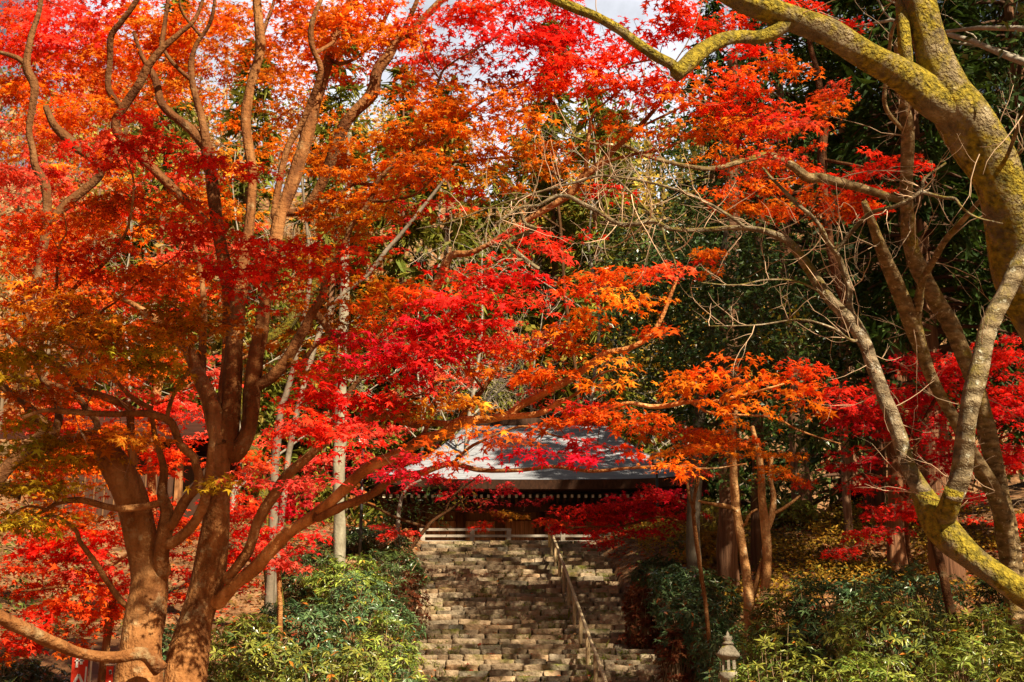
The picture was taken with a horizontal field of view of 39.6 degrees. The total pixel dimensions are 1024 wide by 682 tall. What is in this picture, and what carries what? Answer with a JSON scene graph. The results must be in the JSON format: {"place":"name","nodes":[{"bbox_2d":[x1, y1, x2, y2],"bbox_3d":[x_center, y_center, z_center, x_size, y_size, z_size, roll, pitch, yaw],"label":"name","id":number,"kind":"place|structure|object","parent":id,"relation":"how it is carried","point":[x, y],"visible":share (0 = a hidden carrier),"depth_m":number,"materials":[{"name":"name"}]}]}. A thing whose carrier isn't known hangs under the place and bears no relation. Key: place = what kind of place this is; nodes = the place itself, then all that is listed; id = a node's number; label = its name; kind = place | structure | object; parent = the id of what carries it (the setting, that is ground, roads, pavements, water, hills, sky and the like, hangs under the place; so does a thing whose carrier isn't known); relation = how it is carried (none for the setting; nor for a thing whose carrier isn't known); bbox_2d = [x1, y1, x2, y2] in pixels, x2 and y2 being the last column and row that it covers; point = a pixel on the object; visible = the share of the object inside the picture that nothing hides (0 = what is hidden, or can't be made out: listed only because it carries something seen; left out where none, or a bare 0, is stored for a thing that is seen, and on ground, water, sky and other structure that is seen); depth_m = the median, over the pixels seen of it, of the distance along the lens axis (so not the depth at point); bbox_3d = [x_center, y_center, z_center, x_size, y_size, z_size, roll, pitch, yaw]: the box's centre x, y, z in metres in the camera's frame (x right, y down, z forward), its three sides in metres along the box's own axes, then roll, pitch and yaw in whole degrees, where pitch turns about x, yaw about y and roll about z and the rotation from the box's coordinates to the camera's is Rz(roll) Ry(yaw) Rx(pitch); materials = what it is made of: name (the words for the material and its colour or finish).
{"place":"outdoors","nodes":[
{"label":"outdoors","id":0,"kind":"place"},
{"bbox_2d":[0,0,1017,201],"label":"sky","id":1,"kind":"structure","parent":0,"point":[630,9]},
{"bbox_2d":[0,170,1023,681],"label":"ground","id":2,"kind":"structure","parent":0,"point":[620,562],"depth_m":36.40,"materials":[{"name":"brown soil"}]},
{"bbox_2d":[0,656,71,681],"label":"rhododendron","id":3,"kind":"object","parent":2,"relation":"on","point":[38,673],"visible":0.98,"depth_m":19.39,"materials":[{"name":"green plant"}]},
{"bbox_2d":[27,639,166,681],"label":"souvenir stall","id":4,"kind":"object","parent":2,"relation":"on","point":[50,660],"visible":0.17,"depth_m":20.41},
{"bbox_2d":[0,0,198,486],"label":"maple tree","id":5,"kind":"object","parent":2,"relation":"on","point":[29,86],"visible":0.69,"depth_m":18.33,"materials":[{"name":"red plant"}]},
{"bbox_2d":[0,503,199,681],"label":"maple tree","id":6,"kind":"object","parent":2,"relation":"on","point":[110,613],"visible":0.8,"depth_m":18.27,"materials":[{"name":"red plant"}]},
{"bbox_2d":[0,411,243,530],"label":"side hall","id":7,"kind":"structure","parent":2,"relation":"on","point":[176,488],"depth_m":39.39,"materials":[{"name":"grey wood"}]},
{"bbox_2d":[0,108,286,681],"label":"maple tree","id":8,"kind":"object","parent":2,"relation":"on","point":[137,657],"visible":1,"depth_m":13.37,"materials":[{"name":"orange plant"}]},
{"bbox_2d":[81,0,219,410],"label":"cedar tree","id":9,"kind":"object","parent":2,"relation":"on","point":[184,134],"visible":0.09,"depth_m":76.50,"materials":[{"name":"green plant"}]},
{"bbox_2d":[71,123,236,382],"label":"broadleaf tree","id":10,"kind":"object","parent":2,"relation":"on","point":[138,169],"visible":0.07,"depth_m":87.68,"materials":[{"name":"green plant"}]},
{"bbox_2d":[0,0,378,547],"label":"maple tree","id":11,"kind":"object","parent":2,"relation":"on","point":[156,403],"visible":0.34,"depth_m":21.99,"materials":[{"name":"red plant"}]},
{"bbox_2d":[84,0,361,401],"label":"maple tree","id":12,"kind":"object","parent":2,"relation":"on","point":[201,138],"visible":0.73,"depth_m":18.84,"materials":[{"name":"orange plant"}]},
{"bbox_2d":[165,36,305,521],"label":"cedar tree","id":13,"kind":"object","parent":2,"relation":"on","point":[273,390],"visible":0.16,"depth_m":74.34,"materials":[{"name":"green plant"}]},
{"bbox_2d":[207,651,278,681],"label":"rhododendron","id":14,"kind":"object","parent":2,"relation":"on","point":[236,665],"visible":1,"depth_m":17.93,"materials":[{"name":"green plant"}]},
{"bbox_2d":[167,480,333,681],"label":"maple tree","id":15,"kind":"object","parent":2,"relation":"on","point":[284,562],"visible":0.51,"depth_m":21.89,"materials":[{"name":"red plant"}]},
{"bbox_2d":[207,612,301,681],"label":"rhododendron","id":16,"kind":"object","parent":2,"relation":"on","point":[253,647],"visible":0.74,"depth_m":20.88,"materials":[{"name":"green plant"}]},
{"bbox_2d":[44,137,483,511],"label":"bare tree","id":17,"kind":"object","parent":2,"relation":"on","point":[281,452],"visible":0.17,"depth_m":64.84,"materials":[{"name":"brown plant"}]},
{"bbox_2d":[263,177,311,652],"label":"grey trunk tree","id":18,"kind":"object","parent":2,"relation":"on","point":[269,588],"visible":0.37,"depth_m":24.35,"materials":[{"name":"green plant"}]},
{"bbox_2d":[235,595,359,681],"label":"rhododendron","id":19,"kind":"object","parent":2,"relation":"on","point":[308,616],"visible":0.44,"depth_m":22.36,"materials":[{"name":"green plant"}]},
{"bbox_2d":[240,186,364,639],"bbox_3d":[-4.034,1.350,26.688,2.365,9.064,0.454,-3,-17,11],"label":"mossy trunk tree","id":20,"kind":"object","parent":2,"relation":"on","point":[290,320],"visible":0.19,"depth_m":27.09,"materials":[{"name":"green plant"}]},
{"bbox_2d":[281,546,349,608],"bbox_3d":[-4.218,5.000,29.769,1.717,1.465,1.656,-11,-20,33],"label":"rhododendron","id":21,"kind":"object","parent":2,"relation":"on","point":[293,585],"visible":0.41,"depth_m":29.50,"materials":[{"name":"green plant"}]},
{"bbox_2d":[263,17,392,529],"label":"cedar tree","id":22,"kind":"object","parent":2,"relation":"on","point":[321,129],"visible":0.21,"depth_m":75.73,"materials":[{"name":"green plant"}]},
{"bbox_2d":[276,636,398,681],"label":"rhododendron","id":23,"kind":"object","parent":2,"relation":"on","point":[367,667],"visible":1,"depth_m":19.77,"materials":[{"name":"green plant"}]},
{"bbox_2d":[307,112,374,591],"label":"grey trunk tree","id":24,"kind":"object","parent":2,"relation":"on","point":[339,533],"visible":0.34,"depth_m":31.31,"materials":[{"name":"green plant"}]},
{"bbox_2d":[299,552,394,627],"bbox_3d":[-3.337,5.077,28.715,2.025,1.624,1.779,0,-16,0],"label":"rhododendron","id":25,"kind":"object","parent":2,"relation":"on","point":[336,567],"visible":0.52,"depth_m":28.57,"materials":[{"name":"green plant"}]},
{"bbox_2d":[297,567,426,681],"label":"rhododendron","id":26,"kind":"object","parent":2,"relation":"on","point":[402,608],"visible":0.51,"depth_m":24.89,"materials":[{"name":"green plant"}]},
{"bbox_2d":[274,163,456,602],"bbox_3d":[-2.617,1.234,25.231,3.288,9.526,0.345,0,-16,0],"label":"grey trunk tree","id":27,"kind":"object","parent":2,"relation":"on","point":[289,448],"visible":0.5,"depth_m":25.67,"materials":[{"name":"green plant"}]},
{"bbox_2d":[320,526,416,557],"bbox_3d":[-3.734,5.249,36.949,2.654,0.972,2.272,0,-16,0],"label":"rhododendron","id":28,"kind":"object","parent":2,"relation":"on","point":[369,539],"visible":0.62,"depth_m":36.51,"materials":[{"name":"green plant"}]},
{"bbox_2d":[331,607,427,681],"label":"rhododendron","id":29,"kind":"object","parent":2,"relation":"on","point":[409,663],"visible":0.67,"depth_m":21.88,"materials":[{"name":"green plant"}]},
{"bbox_2d":[317,61,450,530],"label":"cedar tree","id":30,"kind":"object","parent":2,"relation":"on","point":[398,262],"visible":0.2,"depth_m":75.51,"materials":[{"name":"green plant"}]},
{"bbox_2d":[353,545,428,603],"bbox_3d":[-2.848,5.455,32.771,1.969,1.547,1.783,0,-16,0],"label":"rhododendron","id":31,"kind":"object","parent":2,"relation":"on","point":[410,565],"visible":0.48,"depth_m":32.62,"materials":[{"name":"green plant"}]},
{"bbox_2d":[381,569,433,652],"bbox_3d":[-2.186,5.748,29.558,1.131,1.976,1.285,14,-21,-38],"label":"deciduous shrub","id":32,"kind":"object","parent":2,"relation":"on","point":[410,606],"visible":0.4,"depth_m":29.52,"materials":[{"name":"green plant"}]},
{"bbox_2d":[250,319,565,527],"bbox_3d":[-2.459,2.601,33.761,7.577,6.505,1.611,0,-16,0],"label":"maple tree","id":33,"kind":"object","parent":2,"relation":"on","point":[353,386],"visible":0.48,"depth_m":33.94,"materials":[{"name":"red plant"}]},
{"bbox_2d":[346,479,489,563],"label":"evergreen tree","id":34,"kind":"object","parent":2,"relation":"on","point":[399,510],"visible":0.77,"depth_m":37.34,"materials":[{"name":"plant"}]},
{"bbox_2d":[358,96,510,266],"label":"broadleaf tree","id":35,"kind":"object","parent":2,"relation":"on","point":[445,183],"visible":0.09,"depth_m":98.83,"materials":[{"name":"green plant"}]},
{"bbox_2d":[368,75,509,519],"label":"cedar tree","id":36,"kind":"object","parent":2,"relation":"on","point":[437,236],"visible":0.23,"depth_m":73.56,"materials":[{"name":"green plant"}]},
{"bbox_2d":[345,443,552,575],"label":"maple tree","id":37,"kind":"object","parent":2,"relation":"on","point":[502,513],"visible":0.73,"depth_m":36.25,"materials":[{"name":"red plant"}]},
{"bbox_2d":[366,124,596,402],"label":"maple tree","id":38,"kind":"object","parent":2,"relation":"on","point":[426,210],"visible":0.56,"depth_m":74.00,"materials":[{"name":"orange plant"}]},
{"bbox_2d":[113,0,876,681],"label":"maple tree","id":39,"kind":"object","parent":2,"relation":"on","point":[213,586],"visible":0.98,"depth_m":14.02,"materials":[{"name":"red plant"}]},
{"bbox_2d":[438,160,555,430],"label":"cedar tree","id":40,"kind":"object","parent":2,"relation":"on","point":[482,219],"visible":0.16,"depth_m":79.07,"materials":[{"name":"green plant"}]},
{"bbox_2d":[0,493,999,679],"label":"undergrowth","id":41,"kind":"object","parent":2,"relation":"on","point":[821,547],"visible":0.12,"depth_m":33.63,"materials":[{"name":"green plant"}]},
{"bbox_2d":[386,197,616,503],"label":"bare tree","id":42,"kind":"object","parent":2,"relation":"on","point":[473,391],"visible":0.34,"depth_m":53.99,"materials":[{"name":"brown plant"}]},
{"bbox_2d":[0,31,1023,527],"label":"hillside wood","id":43,"kind":"object","parent":2,"relation":"on","point":[678,153],"visible":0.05,"depth_m":106.19,"materials":[{"name":"plant"}]},
{"bbox_2d":[0,495,1023,681],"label":"fallen leaves","id":44,"kind":"object","parent":2,"relation":"on","point":[330,529],"visible":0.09,"depth_m":33.32,"materials":[{"name":"brown plant"}]},
{"bbox_2d":[420,528,610,541],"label":"wooden railing","id":45,"kind":"object","parent":2,"relation":"on","point":[508,535],"visible":0.38,"depth_m":44.64,"materials":[{"name":"wood"}]},
{"bbox_2d":[389,540,661,681],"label":"stone stairway","id":46,"kind":"object","parent":2,"relation":"on","point":[541,662],"visible":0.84,"depth_m":31.65,"materials":[{"name":"beige stone"}]},
{"bbox_2d":[408,543,652,681],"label":"moss tufts","id":47,"kind":"object","parent":46,"relation":"on","point":[559,637],"visible":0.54,"depth_m":29.23,"materials":[{"name":"green plant"}]},
{"bbox_2d":[548,526,607,681],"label":"handrail","id":48,"kind":"object","parent":46,"relation":"on","point":[575,602],"visible":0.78,"depth_m":30.86,"materials":[{"name":"brown metal"}]},
{"bbox_2d":[490,97,571,397],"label":"cedar tree","id":49,"kind":"object","parent":2,"relation":"on","point":[521,178],"visible":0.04,"depth_m":87.56,"materials":[{"name":"green plant"}]},
{"bbox_2d":[372,413,711,539],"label":"temple hall","id":50,"kind":"structure","parent":2,"relation":"on","point":[565,488],"depth_m":50.27,"materials":[{"name":"grey tile"}]},
{"bbox_2d":[502,15,600,412],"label":"cedar tree","id":51,"kind":"object","parent":2,"relation":"on","point":[542,185],"visible":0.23,"depth_m":81.11,"materials":[{"name":"green plant"}]},
{"bbox_2d":[408,67,714,447],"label":"bare tree","id":52,"kind":"object","parent":2,"relation":"on","point":[592,398],"visible":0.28,"depth_m":65.53,"materials":[{"name":"brown plant"}]},
{"bbox_2d":[474,304,652,412],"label":"broadleaf tree","id":53,"kind":"object","parent":2,"relation":"on","point":[544,360],"visible":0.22,"depth_m":76.05,"materials":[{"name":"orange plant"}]},
{"bbox_2d":[545,82,665,457],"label":"cedar tree","id":54,"kind":"object","parent":2,"relation":"on","point":[577,253],"visible":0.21,"depth_m":76.51,"materials":[{"name":"green plant"}]},
{"bbox_2d":[561,99,676,461],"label":"cedar tree","id":55,"kind":"object","parent":2,"relation":"on","point":[630,187],"visible":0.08,"depth_m":81.23,"materials":[{"name":"green plant"}]},
{"bbox_2d":[531,482,712,570],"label":"maple tree","id":56,"kind":"object","parent":2,"relation":"on","point":[602,518],"visible":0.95,"depth_m":34.07,"materials":[{"name":"red plant"}]},
{"bbox_2d":[617,582,663,648],"bbox_3d":[2.637,5.815,28.990,1.044,1.823,1.328,0,-16,0],"label":"deciduous shrub","id":57,"kind":"object","parent":2,"relation":"on","point":[640,632],"visible":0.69,"depth_m":28.75,"materials":[{"name":"brown plant"}]},
{"bbox_2d":[624,554,684,596],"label":"rhododendron","id":58,"kind":"object","parent":2,"relation":"on","point":[658,563],"visible":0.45,"depth_m":32.54,"materials":[{"name":"green plant"}]},
{"bbox_2d":[653,624,695,681],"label":"deciduous shrub","id":59,"kind":"object","parent":2,"relation":"on","point":[673,671],"visible":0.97,"depth_m":24.26,"materials":[{"name":"red plant"}]},
{"bbox_2d":[641,563,724,631],"bbox_3d":[3.409,5.250,28.724,1.648,1.538,1.466,8,-18,-26],"label":"rhododendron","id":60,"kind":"object","parent":2,"relation":"on","point":[679,578],"visible":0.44,"depth_m":28.46,"materials":[{"name":"green plant"}]},
{"bbox_2d":[652,591,737,681],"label":"rhododendron","id":61,"kind":"object","parent":2,"relation":"on","point":[693,619],"visible":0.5,"depth_m":24.83,"materials":[{"name":"green plant"}]},
{"bbox_2d":[673,568,742,634],"bbox_3d":[3.880,5.183,27.699,1.464,1.520,1.483,-6,-18,21],"label":"rhododendron","id":62,"kind":"object","parent":2,"relation":"on","point":[721,584],"visible":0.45,"depth_m":27.46,"materials":[{"name":"green plant"}]},
{"bbox_2d":[681,529,749,569],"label":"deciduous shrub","id":63,"kind":"object","parent":2,"relation":"on","point":[708,555],"visible":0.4,"depth_m":33.65,"materials":[{"name":"brown plant"}]},
{"bbox_2d":[687,617,745,681],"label":"rhododendron","id":64,"kind":"object","parent":2,"relation":"on","point":[720,633],"visible":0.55,"depth_m":22.22,"materials":[{"name":"green plant"}]},
{"bbox_2d":[561,189,878,601],"bbox_3d":[4.480,1.104,29.589,6.870,9.955,4.224,0,-16,0],"label":"maple tree","id":65,"kind":"object","parent":2,"relation":"on","point":[712,336],"visible":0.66,"depth_m":29.86,"materials":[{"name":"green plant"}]},
{"bbox_2d":[416,112,1023,609],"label":"mossy tree","id":66,"kind":"object","parent":2,"relation":"on","point":[946,534],"visible":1,"depth_m":10.41,"materials":[{"name":"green plant"}]},
{"bbox_2d":[632,418,818,673],"bbox_3d":[3.460,3.744,21.734,3.124,5.216,1.531,3,-17,-10],"label":"maple tree","id":67,"kind":"object","parent":2,"relation":"on","point":[711,440],"visible":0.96,"depth_m":22.34,"materials":[{"name":"orange plant"}]},
{"bbox_2d":[717,631,739,681],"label":"stone lantern","id":68,"kind":"object","parent":2,"relation":"on","point":[728,651],"visible":0.98,"depth_m":19.47,"materials":[{"name":"beige stone"}]},
{"bbox_2d":[626,0,837,517],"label":"cedar tree","id":69,"kind":"object","parent":2,"relation":"on","point":[713,6],"visible":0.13,"depth_m":58.79,"materials":[{"name":"green plant"}]},
{"bbox_2d":[681,22,794,595],"bbox_3d":[5.279,-1.241,32.078,2.775,14.074,3.996,0,-16,0],"label":"cedar tree","id":70,"kind":"object","parent":2,"relation":"on","point":[727,553],"visible":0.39,"depth_m":31.86,"materials":[{"name":"green plant"}]},
{"bbox_2d":[726,641,772,681],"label":"rhododendron","id":71,"kind":"object","parent":2,"relation":"on","point":[743,662],"visible":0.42,"depth_m":20.87,"materials":[{"name":"green plant"}]},
{"bbox_2d":[696,19,820,572],"bbox_3d":[6.121,-1.754,34.119,3.392,14.620,3.385,0,-16,0],"label":"cedar tree","id":72,"kind":"object","parent":2,"relation":"on","point":[756,555],"visible":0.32,"depth_m":34.23,"materials":[{"name":"green plant"}]},
{"bbox_2d":[686,410,836,676],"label":"smooth tree","id":73,"kind":"object","parent":2,"relation":"on","point":[750,589],"visible":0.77,"depth_m":24.18,"materials":[{"name":"brown plant"}]},
{"bbox_2d":[533,0,1023,671],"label":"mossy tree","id":74,"kind":"object","parent":2,"relation":"on","point":[989,472],"visible":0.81,"depth_m":18.68,"materials":[{"name":"brown plant"}]},
{"bbox_2d":[692,0,864,508],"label":"cedar tree","id":75,"kind":"object","parent":2,"relation":"on","point":[795,47],"visible":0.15,"depth_m":49.91,"materials":[{"name":"green plant"}]},
{"bbox_2d":[730,577,833,681],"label":"rhododendron","id":76,"kind":"object","parent":2,"relation":"on","point":[754,633],"visible":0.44,"depth_m":22.46,"materials":[{"name":"green plant"}]},
{"bbox_2d":[546,0,1023,344],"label":"mossy tree","id":77,"kind":"object","parent":2,"relation":"on","point":[938,89],"visible":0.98,"depth_m":10.37,"materials":[{"name":"green plant"}]},
{"bbox_2d":[747,498,823,526],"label":"deciduous shrub","id":78,"kind":"object","parent":2,"relation":"on","point":[793,520],"visible":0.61,"depth_m":39.84,"materials":[{"name":"green plant"}]},
{"bbox_2d":[743,618,831,681],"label":"rhododendron","id":79,"kind":"object","parent":2,"relation":"on","point":[803,669],"visible":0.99,"depth_m":17.94,"materials":[{"name":"green plant"}]},
{"bbox_2d":[656,0,971,681],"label":"maple tree","id":80,"kind":"object","parent":2,"relation":"on","point":[854,202],"visible":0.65,"depth_m":21.40,"materials":[{"name":"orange plant"}]},
{"bbox_2d":[623,489,1023,609],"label":"ground cover","id":81,"kind":"object","parent":2,"relation":"on","point":[868,561],"visible":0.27,"depth_m":35.16,"materials":[{"name":"green plant"}]},
{"bbox_2d":[784,0,893,537],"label":"cedar tree","id":82,"kind":"object","parent":2,"relation":"on","point":[847,507],"visible":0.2,"depth_m":39.75,"materials":[{"name":"green plant"}]},
{"bbox_2d":[770,568,908,681],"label":"rhododendron","id":83,"kind":"object","parent":2,"relation":"on","point":[846,592],"visible":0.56,"depth_m":21.85,"materials":[{"name":"green plant"}]},
{"bbox_2d":[741,0,952,506],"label":"cedar tree","id":84,"kind":"object","parent":2,"relation":"on","point":[811,452],"visible":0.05,"depth_m":53.84,"materials":[{"name":"green plant"}]},
{"bbox_2d":[815,46,886,522],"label":"cedar tree","id":85,"kind":"object","parent":2,"relation":"on","point":[878,500],"visible":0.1,"depth_m":40.44,"materials":[{"name":"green plant"}]},
{"bbox_2d":[818,639,922,681],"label":"rhododendron","id":86,"kind":"object","parent":2,"relation":"on","point":[874,670],"visible":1,"depth_m":16.47,"materials":[{"name":"green plant"}]},
{"bbox_2d":[813,589,960,681],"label":"rhododendron","id":87,"kind":"object","parent":2,"relation":"on","point":[842,647],"visible":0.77,"depth_m":19.83,"materials":[{"name":"green plant"}]},
{"bbox_2d":[825,27,953,581],"bbox_3d":[9.117,-1.371,33.178,3.265,14.102,3.355,-11,-19,32],"label":"cedar tree","id":88,"kind":"object","parent":2,"relation":"on","point":[896,551],"visible":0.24,"depth_m":32.30,"materials":[{"name":"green plant"}]},
{"bbox_2d":[772,0,1022,525],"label":"cedar tree","id":89,"kind":"object","parent":2,"relation":"on","point":[833,140],"visible":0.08,"depth_m":40.92,"materials":[{"name":"green plant"}]},
{"bbox_2d":[782,0,1023,596],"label":"cedar tree","id":90,"kind":"object","parent":2,"relation":"on","point":[969,233],"visible":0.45,"depth_m":31.44,"materials":[{"name":"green plant"}]},
{"bbox_2d":[859,558,973,680],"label":"rhododendron","id":91,"kind":"object","parent":2,"relation":"on","point":[905,585],"visible":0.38,"depth_m":23.01,"materials":[{"name":"green plant"}]},
{"bbox_2d":[813,332,1023,621],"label":"maple tree","id":92,"kind":"object","parent":2,"relation":"on","point":[867,414],"visible":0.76,"depth_m":23.89,"materials":[{"name":"red plant"}]},
{"bbox_2d":[815,0,1023,65],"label":"evergreen tree","id":93,"kind":"object","parent":2,"relation":"on","point":[1005,55],"visible":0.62,"depth_m":26.00,"materials":[{"name":"plant"}]},
{"bbox_2d":[874,0,1023,182],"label":"evergreen tree","id":94,"kind":"object","parent":2,"relation":"on","point":[1010,85],"visible":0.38,"depth_m":32.71,"materials":[{"name":"green plant"}]},
{"bbox_2d":[884,0,1023,489],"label":"cedar tree","id":95,"kind":"object","parent":2,"relation":"on","point":[1007,12],"visible":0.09,"depth_m":36.33,"materials":[{"name":"green plant"}]},
{"bbox_2d":[916,625,997,681],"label":"rhododendron","id":96,"kind":"object","parent":2,"relation":"on","point":[965,662],"visible":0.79,"depth_m":15.11,"materials":[{"name":"green plant"}]},
{"bbox_2d":[910,603,1023,681],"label":"rhododendron","id":97,"kind":"object","parent":2,"relation":"on","point":[991,635],"visible":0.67,"depth_m":18.06,"materials":[{"name":"green plant"}]},
{"bbox_2d":[912,1,1023,477],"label":"cedar tree","id":98,"kind":"object","parent":2,"relation":"on","point":[1005,99],"visible":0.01,"depth_m":44.17,"materials":[{"name":"green plant"}]},
{"bbox_2d":[945,0,1023,79],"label":"evergreen tree","id":99,"kind":"object","parent":2,"relation":"on","point":[1017,29],"visible":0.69,"depth_m":21.01,"materials":[{"name":"plant"}]},
{"bbox_2d":[967,642,1023,681],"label":"rhododendron","id":100,"kind":"object","parent":2,"relation":"on","point":[1002,674],"visible":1,"depth_m":14.18,"materials":[{"name":"green plant"}]},
{"bbox_2d":[967,559,1023,676],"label":"rhododendron","id":101,"kind":"object","parent":2,"relation":"on","point":[988,589],"visible":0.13,"depth_m":20.66,"materials":[{"name":"green plant"}]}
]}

